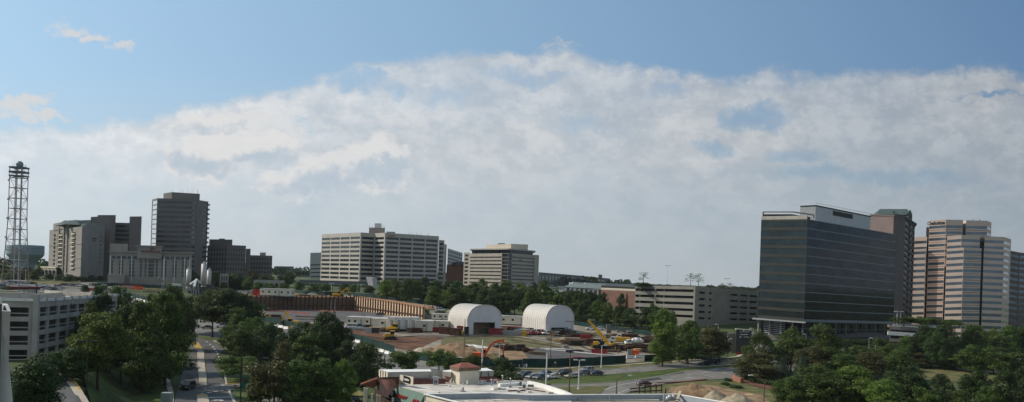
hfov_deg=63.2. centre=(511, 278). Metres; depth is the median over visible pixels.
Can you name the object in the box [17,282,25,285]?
parked car
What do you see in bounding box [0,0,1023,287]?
sky
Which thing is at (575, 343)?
material stack
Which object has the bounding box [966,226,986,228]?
window
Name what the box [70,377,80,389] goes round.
yellow kerb
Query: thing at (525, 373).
parked car
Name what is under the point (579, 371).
lamp post
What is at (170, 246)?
window
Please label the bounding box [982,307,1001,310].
window
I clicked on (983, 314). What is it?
window
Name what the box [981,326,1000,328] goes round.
window
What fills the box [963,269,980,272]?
window
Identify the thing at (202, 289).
batching plant
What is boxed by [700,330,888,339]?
service road
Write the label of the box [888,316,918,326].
spreading tree
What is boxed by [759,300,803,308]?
window
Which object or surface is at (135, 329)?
broadleaf tree
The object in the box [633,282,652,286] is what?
shrub
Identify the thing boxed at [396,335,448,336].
wood beam row
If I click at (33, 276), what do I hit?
broadleaf tree
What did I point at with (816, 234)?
window
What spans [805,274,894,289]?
window
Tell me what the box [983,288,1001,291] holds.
window
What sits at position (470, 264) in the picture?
window
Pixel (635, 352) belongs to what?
steel box
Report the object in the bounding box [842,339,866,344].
shrub
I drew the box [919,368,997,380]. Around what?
meadow
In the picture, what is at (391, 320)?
site trailer
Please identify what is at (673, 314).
broadleaf tree
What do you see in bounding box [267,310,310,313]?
safety net
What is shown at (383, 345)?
construction fence
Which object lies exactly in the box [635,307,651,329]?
broadleaf tree
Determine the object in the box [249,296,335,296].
cap beam
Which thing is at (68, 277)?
broadleaf tree
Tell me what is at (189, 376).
road patch
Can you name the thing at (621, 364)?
sidewalk
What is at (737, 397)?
covered mound
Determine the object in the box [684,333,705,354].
broadleaf tree
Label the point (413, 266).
window
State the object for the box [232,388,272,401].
verge lawn
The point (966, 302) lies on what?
window
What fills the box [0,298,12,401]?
flared wall
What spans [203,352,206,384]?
island kerb
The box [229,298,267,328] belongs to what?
broadleaf tree
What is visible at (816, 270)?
window
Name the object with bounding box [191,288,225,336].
broadleaf tree
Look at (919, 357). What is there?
broadleaf tree
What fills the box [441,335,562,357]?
scrub bank
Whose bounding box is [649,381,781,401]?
verge lawn
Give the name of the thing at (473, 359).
broadleaf tree
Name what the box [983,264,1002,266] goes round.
window
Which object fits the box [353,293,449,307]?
construction fence
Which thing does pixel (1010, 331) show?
broadleaf tree
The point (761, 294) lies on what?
window
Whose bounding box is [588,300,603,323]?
broadleaf tree
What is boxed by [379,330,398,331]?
material stack
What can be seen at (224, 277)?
store
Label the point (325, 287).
broadleaf tree
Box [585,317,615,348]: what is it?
mobile crane
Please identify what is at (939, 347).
broadleaf tree
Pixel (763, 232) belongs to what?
window
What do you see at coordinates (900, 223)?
granite tower
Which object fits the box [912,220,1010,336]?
banded tower
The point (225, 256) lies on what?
office building
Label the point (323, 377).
broadleaf tree
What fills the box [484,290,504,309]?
broadleaf tree
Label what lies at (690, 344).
broadleaf tree
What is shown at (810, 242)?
window
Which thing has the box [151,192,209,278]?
dark tower
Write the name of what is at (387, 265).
window
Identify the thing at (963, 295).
window
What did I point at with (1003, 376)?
broadleaf tree
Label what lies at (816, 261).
window
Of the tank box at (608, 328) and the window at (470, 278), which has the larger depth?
the window at (470, 278)
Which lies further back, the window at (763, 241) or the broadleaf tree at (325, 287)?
the broadleaf tree at (325, 287)
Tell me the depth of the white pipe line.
309.40 m
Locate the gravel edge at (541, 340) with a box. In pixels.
[523,337,560,343]
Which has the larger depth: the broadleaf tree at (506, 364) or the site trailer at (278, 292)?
the site trailer at (278, 292)
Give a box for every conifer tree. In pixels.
[624,293,628,325]
[770,355,794,380]
[792,354,814,388]
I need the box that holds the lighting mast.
[545,353,547,384]
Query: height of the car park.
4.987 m
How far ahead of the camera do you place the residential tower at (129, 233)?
664.00 m
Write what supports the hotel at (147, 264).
on the ground at (121, 395)
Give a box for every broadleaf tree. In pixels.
[0,264,12,278]
[0,271,16,279]
[10,358,67,401]
[12,378,40,401]
[14,272,29,279]
[21,267,37,277]
[26,270,41,279]
[33,267,43,273]
[41,346,92,381]
[42,273,53,279]
[53,275,64,280]
[60,312,140,392]
[61,274,78,280]
[67,326,99,365]
[68,344,109,379]
[69,309,84,335]
[75,276,89,280]
[75,301,100,333]
[79,285,89,291]
[88,275,97,279]
[90,285,104,294]
[91,294,103,314]
[96,289,113,315]
[97,276,105,279]
[103,303,145,384]
[105,357,132,372]
[108,286,125,307]
[111,300,171,393]
[112,286,135,309]
[119,305,140,363]
[130,298,140,308]
[139,290,195,384]
[144,292,173,356]
[163,284,189,360]
[174,292,192,352]
[184,299,200,344]
[185,293,201,332]
[191,271,199,285]
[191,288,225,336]
[201,288,254,324]
[211,271,219,286]
[216,307,254,350]
[219,282,228,289]
[224,329,256,359]
[228,275,235,289]
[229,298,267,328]
[232,273,244,289]
[236,317,268,356]
[241,276,252,290]
[246,270,258,285]
[251,321,286,361]
[252,282,267,289]
[256,273,270,279]
[262,329,306,365]
[264,283,277,287]
[268,327,286,344]
[272,341,298,400]
[275,276,285,281]
[276,359,318,401]
[279,283,289,288]
[284,272,295,284]
[289,332,332,369]
[291,282,304,289]
[292,321,311,350]
[300,357,343,401]
[306,319,335,369]
[307,283,319,290]
[308,309,343,354]
[319,283,332,290]
[324,318,354,370]
[325,358,360,401]
[329,339,358,373]
[338,284,350,292]
[340,351,371,390]
[346,284,360,292]
[352,342,386,378]
[363,285,376,293]
[377,280,392,297]
[387,277,402,296]
[398,278,416,301]
[408,278,418,297]
[413,279,423,298]
[418,277,432,299]
[423,286,442,307]
[428,280,442,293]
[438,290,450,307]
[440,281,456,292]
[442,287,465,307]
[443,355,458,369]
[447,280,465,292]
[457,353,483,367]
[458,286,469,303]
[462,286,485,304]
[466,283,481,298]
[473,288,488,304]
[478,278,489,291]
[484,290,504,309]
[488,357,522,378]
[490,282,501,298]
[494,292,511,313]
[499,280,514,299]
[504,287,526,314]
[514,282,528,301]
[518,288,539,311]
[525,282,537,297]
[529,290,542,303]
[537,279,550,296]
[543,290,558,303]
[548,293,564,304]
[560,291,579,311]
[569,292,586,320]
[574,299,595,321]
[581,292,595,304]
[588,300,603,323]
[590,292,598,300]
[597,302,613,323]
[598,293,606,306]
[611,305,625,325]
[614,293,625,325]
[620,307,638,327]
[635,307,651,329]
[643,311,661,329]
[647,306,678,365]
[649,303,657,323]
[662,309,678,349]
[672,320,706,363]
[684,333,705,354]
[697,326,730,358]
[725,351,779,378]
[740,331,780,364]
[769,375,807,401]
[772,326,816,371]
[791,345,828,373]
[793,362,863,401]
[806,323,851,366]
[822,353,871,378]
[822,364,875,401]
[849,344,870,364]
[849,351,891,378]
[862,378,904,401]
[867,337,899,358]
[882,349,917,375]
[883,364,932,401]
[896,337,916,358]
[905,385,943,401]
[906,333,923,353]
[909,352,931,366]
[914,324,931,352]
[920,327,939,354]
[920,331,952,368]
[928,373,957,401]
[931,323,961,355]
[944,350,964,369]
[949,344,986,371]
[949,388,972,401]
[951,369,991,401]
[959,324,992,350]
[971,384,1005,401]
[979,345,1014,374]
[981,328,1008,351]
[988,367,1019,401]
[990,336,1017,353]
[995,324,1023,352]
[999,352,1023,372]
[1005,366,1023,401]
[1013,327,1023,353]
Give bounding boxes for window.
[115,238,128,240]
[165,201,193,276]
[169,240,180,242]
[169,245,179,247]
[170,201,181,203]
[170,206,181,208]
[182,211,191,213]
[228,253,243,274]
[360,243,443,283]
[361,250,372,252]
[362,241,373,243]
[385,264,397,266]
[386,237,397,239]
[386,246,397,248]
[386,255,397,257]
[399,260,410,262]
[399,269,410,271]
[400,238,411,240]
[412,265,423,267]
[470,260,501,260]
[470,264,500,264]
[470,267,500,268]
[470,271,500,271]
[470,274,500,275]
[470,278,500,279]
[471,257,501,257]
[759,283,804,290]
[759,292,803,299]
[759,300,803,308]
[759,309,803,317]
[760,257,804,263]
[760,265,804,272]
[760,274,804,281]
[761,230,805,235]
[761,239,805,244]
[761,248,805,254]
[762,221,806,226]
[804,293,893,305]
[804,302,893,313]
[804,311,893,321]
[805,265,894,281]
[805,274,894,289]
[805,283,894,297]
[806,238,895,257]
[806,247,895,265]
[806,256,894,273]
[807,220,895,241]
[807,229,895,249]
[890,329,915,332]
[890,335,903,338]
[928,268,943,270]
[946,225,962,227]
[946,231,961,233]
[961,239,979,241]
[961,245,978,247]
[961,320,978,321]
[962,294,979,297]
[962,301,978,303]
[962,307,978,309]
[962,313,978,315]
[963,263,980,265]
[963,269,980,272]
[963,275,979,278]
[963,282,979,284]
[963,288,979,290]
[964,250,980,253]
[964,257,980,259]
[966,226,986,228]
[966,232,986,234]
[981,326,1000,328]
[982,295,1001,297]
[982,301,1001,303]
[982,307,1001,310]
[982,313,1000,316]
[982,320,1000,322]
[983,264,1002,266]
[983,270,1002,272]
[983,276,1002,279]
[983,282,1001,285]
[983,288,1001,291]
[984,246,1002,248]
[984,251,1003,254]
[984,257,1002,260]
[985,240,1002,242]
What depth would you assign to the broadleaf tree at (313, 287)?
542.56 m
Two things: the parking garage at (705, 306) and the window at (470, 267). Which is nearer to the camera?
the parking garage at (705, 306)
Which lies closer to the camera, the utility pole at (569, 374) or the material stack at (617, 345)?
the utility pole at (569, 374)
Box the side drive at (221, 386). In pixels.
[212,383,247,389]
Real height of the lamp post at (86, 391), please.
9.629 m
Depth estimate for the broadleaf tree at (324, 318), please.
237.25 m
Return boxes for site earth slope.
[359,296,434,308]
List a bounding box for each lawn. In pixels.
[84,371,171,401]
[225,372,248,382]
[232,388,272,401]
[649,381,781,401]
[696,352,736,357]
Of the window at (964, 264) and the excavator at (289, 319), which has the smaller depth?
the excavator at (289, 319)
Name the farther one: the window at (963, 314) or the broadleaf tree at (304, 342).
the window at (963, 314)
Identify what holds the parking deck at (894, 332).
on the ground at (121, 395)
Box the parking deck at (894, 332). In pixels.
[887,324,947,348]
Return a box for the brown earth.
[667,385,769,401]
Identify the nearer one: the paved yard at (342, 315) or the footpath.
the footpath
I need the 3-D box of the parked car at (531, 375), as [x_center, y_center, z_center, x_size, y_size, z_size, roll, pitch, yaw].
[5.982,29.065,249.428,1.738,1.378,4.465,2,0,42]
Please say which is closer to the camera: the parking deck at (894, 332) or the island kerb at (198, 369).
the island kerb at (198, 369)
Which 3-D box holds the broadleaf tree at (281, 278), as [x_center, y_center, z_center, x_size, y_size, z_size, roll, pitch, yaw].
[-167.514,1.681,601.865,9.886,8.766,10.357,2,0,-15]
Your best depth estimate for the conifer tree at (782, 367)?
258.37 m
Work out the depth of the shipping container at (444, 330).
347.32 m
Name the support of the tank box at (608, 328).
on the site gravel
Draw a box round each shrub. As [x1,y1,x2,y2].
[245,373,272,401]
[500,370,523,380]
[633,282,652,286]
[729,384,743,388]
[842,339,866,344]
[856,340,872,344]
[940,362,956,369]
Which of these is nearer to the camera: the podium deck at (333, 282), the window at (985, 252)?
the window at (985, 252)
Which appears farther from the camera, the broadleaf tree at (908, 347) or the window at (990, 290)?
the window at (990, 290)
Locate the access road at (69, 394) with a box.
[11,370,80,401]
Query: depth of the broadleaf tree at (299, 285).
549.29 m
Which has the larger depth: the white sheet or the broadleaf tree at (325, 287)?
the broadleaf tree at (325, 287)
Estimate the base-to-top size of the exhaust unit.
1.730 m
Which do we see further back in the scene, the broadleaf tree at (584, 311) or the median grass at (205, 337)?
the broadleaf tree at (584, 311)
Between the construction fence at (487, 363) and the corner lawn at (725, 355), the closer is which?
the construction fence at (487, 363)
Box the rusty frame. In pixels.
[629,384,661,393]
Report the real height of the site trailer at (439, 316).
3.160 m
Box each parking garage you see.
[0,290,116,359]
[634,285,759,326]
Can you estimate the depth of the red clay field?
327.42 m
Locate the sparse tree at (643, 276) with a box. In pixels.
[639,272,649,281]
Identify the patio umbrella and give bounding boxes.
[351,390,362,401]
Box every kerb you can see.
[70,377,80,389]
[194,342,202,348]
[197,352,200,384]
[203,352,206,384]
[228,388,235,401]
[418,358,764,370]
[533,362,776,381]
[551,364,776,384]
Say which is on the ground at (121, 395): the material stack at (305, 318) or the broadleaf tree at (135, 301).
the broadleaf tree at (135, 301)
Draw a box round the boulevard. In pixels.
[174,332,237,401]
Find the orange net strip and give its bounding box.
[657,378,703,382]
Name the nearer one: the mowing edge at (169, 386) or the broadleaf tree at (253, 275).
the mowing edge at (169, 386)
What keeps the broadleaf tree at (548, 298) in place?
on the ground at (121, 395)
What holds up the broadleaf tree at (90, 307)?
on the ground at (121, 395)
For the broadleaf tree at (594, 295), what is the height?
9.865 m
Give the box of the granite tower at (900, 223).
[870,207,916,326]
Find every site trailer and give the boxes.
[260,288,294,296]
[346,316,372,324]
[371,317,387,326]
[388,316,397,327]
[395,316,404,328]
[402,316,410,328]
[409,316,419,327]
[416,320,434,331]
[432,313,448,319]
[434,320,448,326]
[502,315,522,325]
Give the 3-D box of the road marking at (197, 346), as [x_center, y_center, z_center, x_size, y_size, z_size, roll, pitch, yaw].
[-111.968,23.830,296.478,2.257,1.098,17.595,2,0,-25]
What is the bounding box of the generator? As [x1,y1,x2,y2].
[365,328,371,332]
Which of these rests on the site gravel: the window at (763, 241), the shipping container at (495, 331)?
the shipping container at (495, 331)
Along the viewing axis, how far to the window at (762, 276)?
374.92 m
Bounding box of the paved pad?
[524,348,615,358]
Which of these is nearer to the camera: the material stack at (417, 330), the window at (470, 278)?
the material stack at (417, 330)
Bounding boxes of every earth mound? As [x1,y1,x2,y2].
[425,347,439,353]
[434,342,480,356]
[485,352,500,359]
[487,346,528,358]
[671,383,725,396]
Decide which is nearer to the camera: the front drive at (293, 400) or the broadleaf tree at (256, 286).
the front drive at (293, 400)
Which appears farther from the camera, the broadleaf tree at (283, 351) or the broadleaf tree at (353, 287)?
the broadleaf tree at (353, 287)
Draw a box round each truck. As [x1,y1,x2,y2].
[527,330,538,334]
[609,336,629,343]
[624,338,643,344]
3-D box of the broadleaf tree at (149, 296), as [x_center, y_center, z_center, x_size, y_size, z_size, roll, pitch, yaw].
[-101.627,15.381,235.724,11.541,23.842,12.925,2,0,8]
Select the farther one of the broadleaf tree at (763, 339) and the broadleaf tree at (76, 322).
the broadleaf tree at (763, 339)
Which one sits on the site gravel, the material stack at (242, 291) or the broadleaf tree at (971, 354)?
the material stack at (242, 291)
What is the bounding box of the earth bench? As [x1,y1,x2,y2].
[355,296,422,308]
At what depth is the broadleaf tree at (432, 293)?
430.42 m
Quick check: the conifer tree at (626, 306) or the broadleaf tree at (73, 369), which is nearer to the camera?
the broadleaf tree at (73, 369)
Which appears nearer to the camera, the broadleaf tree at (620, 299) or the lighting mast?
the lighting mast
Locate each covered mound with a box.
[414,347,424,351]
[703,390,724,400]
[720,393,754,401]
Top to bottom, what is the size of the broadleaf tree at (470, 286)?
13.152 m
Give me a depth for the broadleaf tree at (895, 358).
279.28 m
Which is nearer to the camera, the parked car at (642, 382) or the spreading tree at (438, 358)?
the parked car at (642, 382)
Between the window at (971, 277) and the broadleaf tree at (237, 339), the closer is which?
the broadleaf tree at (237, 339)
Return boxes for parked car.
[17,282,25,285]
[179,380,195,389]
[344,323,355,327]
[520,370,531,376]
[525,373,535,378]
[532,373,545,379]
[539,370,551,373]
[547,374,558,378]
[555,369,571,375]
[564,373,577,377]
[576,369,589,374]
[582,366,594,370]
[589,370,603,374]
[635,380,651,385]
[698,361,711,364]
[709,359,720,363]
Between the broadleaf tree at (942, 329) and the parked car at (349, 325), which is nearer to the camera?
the broadleaf tree at (942, 329)
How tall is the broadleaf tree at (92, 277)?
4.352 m
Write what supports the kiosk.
on the ground at (121, 395)
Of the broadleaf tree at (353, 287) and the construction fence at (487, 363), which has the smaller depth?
the construction fence at (487, 363)
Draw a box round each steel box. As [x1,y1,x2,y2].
[464,327,468,334]
[632,350,638,354]
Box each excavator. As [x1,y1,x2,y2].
[280,311,299,325]
[332,287,350,296]
[472,338,504,359]
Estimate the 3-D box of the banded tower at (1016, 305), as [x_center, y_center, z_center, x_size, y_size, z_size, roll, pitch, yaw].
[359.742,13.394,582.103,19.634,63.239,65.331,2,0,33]
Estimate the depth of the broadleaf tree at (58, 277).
579.57 m
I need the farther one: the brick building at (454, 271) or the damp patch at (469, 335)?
the brick building at (454, 271)
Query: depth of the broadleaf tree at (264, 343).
266.17 m
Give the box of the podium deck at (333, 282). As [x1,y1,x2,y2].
[299,280,367,286]
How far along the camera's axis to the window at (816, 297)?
391.29 m
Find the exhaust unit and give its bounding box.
[433,376,438,384]
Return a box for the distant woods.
[0,257,758,290]
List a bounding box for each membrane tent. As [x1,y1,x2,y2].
[448,303,501,333]
[522,304,574,329]
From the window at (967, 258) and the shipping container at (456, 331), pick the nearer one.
the shipping container at (456, 331)
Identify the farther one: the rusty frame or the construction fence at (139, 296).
the construction fence at (139, 296)
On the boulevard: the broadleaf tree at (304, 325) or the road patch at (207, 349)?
the road patch at (207, 349)
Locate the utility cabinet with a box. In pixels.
[161,392,172,401]
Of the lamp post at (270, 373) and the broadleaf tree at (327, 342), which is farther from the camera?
the broadleaf tree at (327, 342)
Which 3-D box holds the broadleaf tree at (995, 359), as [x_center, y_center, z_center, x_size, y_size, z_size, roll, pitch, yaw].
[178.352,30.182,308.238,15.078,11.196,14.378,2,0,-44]
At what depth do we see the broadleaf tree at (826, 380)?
202.09 m
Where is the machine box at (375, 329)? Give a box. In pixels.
[371,327,378,332]
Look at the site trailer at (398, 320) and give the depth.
352.24 m
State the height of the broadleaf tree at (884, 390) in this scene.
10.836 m
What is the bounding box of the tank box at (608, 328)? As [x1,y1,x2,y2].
[606,324,610,332]
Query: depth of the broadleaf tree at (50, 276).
580.21 m
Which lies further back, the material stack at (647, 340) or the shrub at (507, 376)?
the material stack at (647, 340)
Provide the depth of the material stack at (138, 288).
526.10 m
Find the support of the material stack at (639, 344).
on the site gravel
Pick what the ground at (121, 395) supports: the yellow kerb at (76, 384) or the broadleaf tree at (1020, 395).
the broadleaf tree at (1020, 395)
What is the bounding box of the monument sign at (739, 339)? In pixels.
[727,328,751,352]
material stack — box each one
[131,287,144,289]
[237,290,251,292]
[295,318,313,319]
[347,326,364,329]
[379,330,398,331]
[410,327,423,332]
[498,345,517,350]
[500,330,522,334]
[527,351,545,354]
[551,338,566,342]
[559,330,566,334]
[560,338,586,344]
[563,349,583,352]
[564,333,595,336]
[564,338,602,341]
[570,341,581,345]
[580,335,591,338]
[607,349,621,351]
[614,344,634,349]
[622,346,634,350]
[623,334,637,337]
[627,343,651,345]
[630,338,654,342]
[635,346,648,348]
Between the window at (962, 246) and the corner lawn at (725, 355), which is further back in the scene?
the window at (962, 246)
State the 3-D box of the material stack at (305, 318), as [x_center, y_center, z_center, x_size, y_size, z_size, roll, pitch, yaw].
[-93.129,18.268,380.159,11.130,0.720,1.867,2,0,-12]
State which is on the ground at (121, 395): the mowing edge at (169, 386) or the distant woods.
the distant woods
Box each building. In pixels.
[6,243,44,271]
[207,238,250,279]
[250,252,271,277]
[253,280,284,288]
[275,266,293,274]
[278,270,309,276]
[310,253,320,278]
[320,223,446,285]
[360,362,571,401]
[424,392,723,401]
[446,262,463,282]
[447,249,462,264]
[463,243,538,286]
[538,272,609,286]
[563,282,634,296]
[601,285,634,307]
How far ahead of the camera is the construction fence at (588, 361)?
279.91 m
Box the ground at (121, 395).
[0,263,1023,401]
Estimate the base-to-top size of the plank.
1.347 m
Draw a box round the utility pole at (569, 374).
[568,353,570,391]
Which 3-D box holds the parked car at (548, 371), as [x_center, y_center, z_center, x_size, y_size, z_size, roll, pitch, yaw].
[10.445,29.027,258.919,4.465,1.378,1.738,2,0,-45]
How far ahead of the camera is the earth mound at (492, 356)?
290.26 m
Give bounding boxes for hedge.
[738,373,776,380]
[748,378,779,385]
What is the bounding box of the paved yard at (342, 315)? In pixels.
[265,310,381,321]
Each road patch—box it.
[185,374,193,380]
[204,346,211,352]
[206,389,224,392]
[640,377,660,380]
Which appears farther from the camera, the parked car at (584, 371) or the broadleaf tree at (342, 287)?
the broadleaf tree at (342, 287)
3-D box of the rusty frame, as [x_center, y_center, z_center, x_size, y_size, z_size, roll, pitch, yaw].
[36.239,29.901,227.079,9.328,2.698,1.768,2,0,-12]
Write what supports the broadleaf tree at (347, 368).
on the ground at (121, 395)
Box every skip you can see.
[432,327,438,331]
[591,349,607,353]
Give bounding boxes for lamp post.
[77,340,98,394]
[262,358,279,401]
[574,359,584,388]
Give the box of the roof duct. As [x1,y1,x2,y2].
[665,394,675,400]
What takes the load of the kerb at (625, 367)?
on the highway
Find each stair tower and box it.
[2,304,10,360]
[366,277,376,287]
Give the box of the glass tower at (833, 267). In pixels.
[752,203,896,337]
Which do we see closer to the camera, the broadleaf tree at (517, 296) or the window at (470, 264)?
the broadleaf tree at (517, 296)
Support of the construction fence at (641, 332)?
on the ground at (121, 395)
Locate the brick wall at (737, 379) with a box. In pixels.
[732,374,743,382]
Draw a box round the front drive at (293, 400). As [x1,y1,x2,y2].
[254,398,359,401]
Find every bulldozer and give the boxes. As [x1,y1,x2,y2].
[383,331,396,339]
[386,324,399,331]
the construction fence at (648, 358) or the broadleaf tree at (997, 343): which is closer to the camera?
the construction fence at (648, 358)
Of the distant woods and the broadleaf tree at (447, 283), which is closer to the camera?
the broadleaf tree at (447, 283)
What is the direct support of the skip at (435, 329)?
on the site gravel
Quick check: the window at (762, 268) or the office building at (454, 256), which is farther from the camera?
the office building at (454, 256)
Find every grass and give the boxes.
[23,280,80,284]
[193,334,216,340]
[483,361,685,371]
[531,365,735,383]
[556,386,607,393]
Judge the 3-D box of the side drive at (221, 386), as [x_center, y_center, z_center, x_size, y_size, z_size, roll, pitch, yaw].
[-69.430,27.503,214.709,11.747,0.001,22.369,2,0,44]
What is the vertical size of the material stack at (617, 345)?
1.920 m
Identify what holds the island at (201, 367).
on the boulevard
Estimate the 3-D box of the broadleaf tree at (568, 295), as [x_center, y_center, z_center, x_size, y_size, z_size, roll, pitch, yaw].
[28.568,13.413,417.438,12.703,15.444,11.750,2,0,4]
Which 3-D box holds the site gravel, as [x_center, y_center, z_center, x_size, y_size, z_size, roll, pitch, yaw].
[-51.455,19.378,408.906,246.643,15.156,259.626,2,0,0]
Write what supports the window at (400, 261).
in the office building at (378, 253)
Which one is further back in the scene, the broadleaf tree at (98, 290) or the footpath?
the broadleaf tree at (98, 290)
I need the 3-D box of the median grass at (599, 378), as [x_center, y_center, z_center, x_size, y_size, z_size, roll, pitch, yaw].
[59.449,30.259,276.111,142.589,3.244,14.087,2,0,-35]
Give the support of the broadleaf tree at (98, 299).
on the ground at (121, 395)
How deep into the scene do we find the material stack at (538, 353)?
303.45 m
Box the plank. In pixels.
[675,391,681,401]
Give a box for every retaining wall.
[250,295,354,309]
[353,296,424,318]
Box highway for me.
[104,292,776,380]
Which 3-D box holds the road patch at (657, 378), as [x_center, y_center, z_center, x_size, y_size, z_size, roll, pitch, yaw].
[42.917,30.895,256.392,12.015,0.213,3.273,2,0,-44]
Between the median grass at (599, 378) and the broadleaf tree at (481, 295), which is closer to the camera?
the median grass at (599, 378)
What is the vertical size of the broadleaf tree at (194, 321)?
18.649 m
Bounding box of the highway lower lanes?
[549,364,796,393]
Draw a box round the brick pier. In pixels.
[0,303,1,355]
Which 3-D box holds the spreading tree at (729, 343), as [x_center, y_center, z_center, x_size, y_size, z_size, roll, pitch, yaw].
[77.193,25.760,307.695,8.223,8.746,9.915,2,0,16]
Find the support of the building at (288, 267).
on the ground at (121, 395)
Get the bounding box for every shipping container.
[253,289,259,295]
[439,327,450,333]
[449,328,461,335]
[488,328,502,334]
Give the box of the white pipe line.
[545,349,620,355]
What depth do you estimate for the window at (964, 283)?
518.12 m
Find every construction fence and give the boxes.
[95,283,191,289]
[115,286,147,300]
[262,315,302,330]
[279,287,342,294]
[350,333,394,351]
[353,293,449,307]
[414,351,522,367]
[523,355,625,367]
[574,322,650,335]
[644,355,675,360]
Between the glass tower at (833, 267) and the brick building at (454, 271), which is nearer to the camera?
the glass tower at (833, 267)
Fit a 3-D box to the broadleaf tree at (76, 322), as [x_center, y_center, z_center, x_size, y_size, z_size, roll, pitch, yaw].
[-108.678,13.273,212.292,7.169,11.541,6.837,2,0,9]
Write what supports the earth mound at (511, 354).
on the site gravel
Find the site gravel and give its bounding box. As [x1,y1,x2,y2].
[247,293,677,362]
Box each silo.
[185,267,190,290]
[200,261,206,286]
[206,268,211,283]
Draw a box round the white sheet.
[466,344,487,347]
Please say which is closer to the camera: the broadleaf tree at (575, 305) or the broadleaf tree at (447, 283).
the broadleaf tree at (575, 305)
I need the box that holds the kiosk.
[9,286,39,292]
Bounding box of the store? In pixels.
[220,274,228,287]
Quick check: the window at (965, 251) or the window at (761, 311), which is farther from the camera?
the window at (965, 251)
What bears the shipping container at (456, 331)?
on the site gravel
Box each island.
[196,349,206,385]
[197,396,208,401]
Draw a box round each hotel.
[40,220,104,281]
[108,243,193,285]
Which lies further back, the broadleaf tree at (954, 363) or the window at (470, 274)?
the window at (470, 274)
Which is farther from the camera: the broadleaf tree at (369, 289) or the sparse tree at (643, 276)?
the broadleaf tree at (369, 289)
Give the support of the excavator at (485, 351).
on the site gravel
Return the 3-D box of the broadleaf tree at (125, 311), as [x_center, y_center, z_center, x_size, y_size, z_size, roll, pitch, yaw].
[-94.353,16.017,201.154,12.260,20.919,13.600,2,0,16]
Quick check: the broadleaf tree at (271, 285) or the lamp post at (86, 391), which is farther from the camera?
the broadleaf tree at (271, 285)
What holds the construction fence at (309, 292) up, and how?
on the ground at (121, 395)
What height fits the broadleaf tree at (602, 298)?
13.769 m
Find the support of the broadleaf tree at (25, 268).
on the ground at (121, 395)
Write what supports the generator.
on the site gravel
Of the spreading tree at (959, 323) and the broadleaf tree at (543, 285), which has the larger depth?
the broadleaf tree at (543, 285)
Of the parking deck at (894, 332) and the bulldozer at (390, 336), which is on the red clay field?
the bulldozer at (390, 336)
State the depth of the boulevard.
226.73 m
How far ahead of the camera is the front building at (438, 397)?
153.03 m
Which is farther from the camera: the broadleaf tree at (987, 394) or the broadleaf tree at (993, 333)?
the broadleaf tree at (993, 333)
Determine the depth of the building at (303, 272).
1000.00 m
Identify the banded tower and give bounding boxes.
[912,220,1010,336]
[1008,251,1023,331]
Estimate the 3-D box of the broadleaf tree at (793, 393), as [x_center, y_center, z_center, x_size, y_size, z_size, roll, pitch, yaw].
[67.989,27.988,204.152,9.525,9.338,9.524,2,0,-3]
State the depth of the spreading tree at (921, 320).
347.71 m
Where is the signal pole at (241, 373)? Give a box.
[240,343,242,401]
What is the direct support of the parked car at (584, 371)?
on the highway
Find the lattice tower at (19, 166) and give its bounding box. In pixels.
[1,161,29,285]
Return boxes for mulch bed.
[743,379,785,392]
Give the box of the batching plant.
[191,283,219,295]
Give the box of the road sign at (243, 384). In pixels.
[241,382,246,389]
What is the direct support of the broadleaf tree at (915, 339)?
on the ground at (121, 395)
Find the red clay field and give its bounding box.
[352,330,445,349]
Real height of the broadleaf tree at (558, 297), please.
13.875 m
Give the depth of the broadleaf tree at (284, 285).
552.05 m
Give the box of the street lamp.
[748,375,764,401]
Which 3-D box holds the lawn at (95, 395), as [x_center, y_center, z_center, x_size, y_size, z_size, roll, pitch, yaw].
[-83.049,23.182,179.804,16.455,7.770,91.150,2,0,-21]
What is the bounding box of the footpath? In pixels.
[60,374,88,401]
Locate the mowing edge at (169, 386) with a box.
[166,379,173,401]
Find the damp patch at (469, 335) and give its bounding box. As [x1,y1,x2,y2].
[453,334,490,336]
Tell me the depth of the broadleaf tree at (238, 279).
531.99 m
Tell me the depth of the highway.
285.49 m
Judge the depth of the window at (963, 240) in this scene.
524.61 m
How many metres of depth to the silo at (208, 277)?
511.48 m
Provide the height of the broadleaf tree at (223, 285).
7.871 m
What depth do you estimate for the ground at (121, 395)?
287.63 m
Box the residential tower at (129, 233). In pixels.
[91,215,141,276]
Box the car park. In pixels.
[0,278,113,291]
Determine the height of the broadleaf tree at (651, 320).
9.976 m
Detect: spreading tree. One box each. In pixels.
[27,351,61,362]
[213,355,261,379]
[242,355,298,401]
[381,349,421,368]
[422,348,457,369]
[712,342,731,358]
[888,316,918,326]
[907,316,933,324]
[924,318,954,325]
[942,319,964,325]
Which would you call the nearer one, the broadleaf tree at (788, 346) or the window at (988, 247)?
the broadleaf tree at (788, 346)
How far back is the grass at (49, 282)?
565.10 m
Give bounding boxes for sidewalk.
[511,354,742,368]
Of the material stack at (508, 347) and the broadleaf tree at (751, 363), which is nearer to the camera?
the broadleaf tree at (751, 363)
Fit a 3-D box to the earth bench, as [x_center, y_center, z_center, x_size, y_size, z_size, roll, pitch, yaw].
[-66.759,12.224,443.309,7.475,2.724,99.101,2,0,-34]
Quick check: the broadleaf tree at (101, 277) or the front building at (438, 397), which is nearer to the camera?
the front building at (438, 397)
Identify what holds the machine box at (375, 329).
on the site gravel
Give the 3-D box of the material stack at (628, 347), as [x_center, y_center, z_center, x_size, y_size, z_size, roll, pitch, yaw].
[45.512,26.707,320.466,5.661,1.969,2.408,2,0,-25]

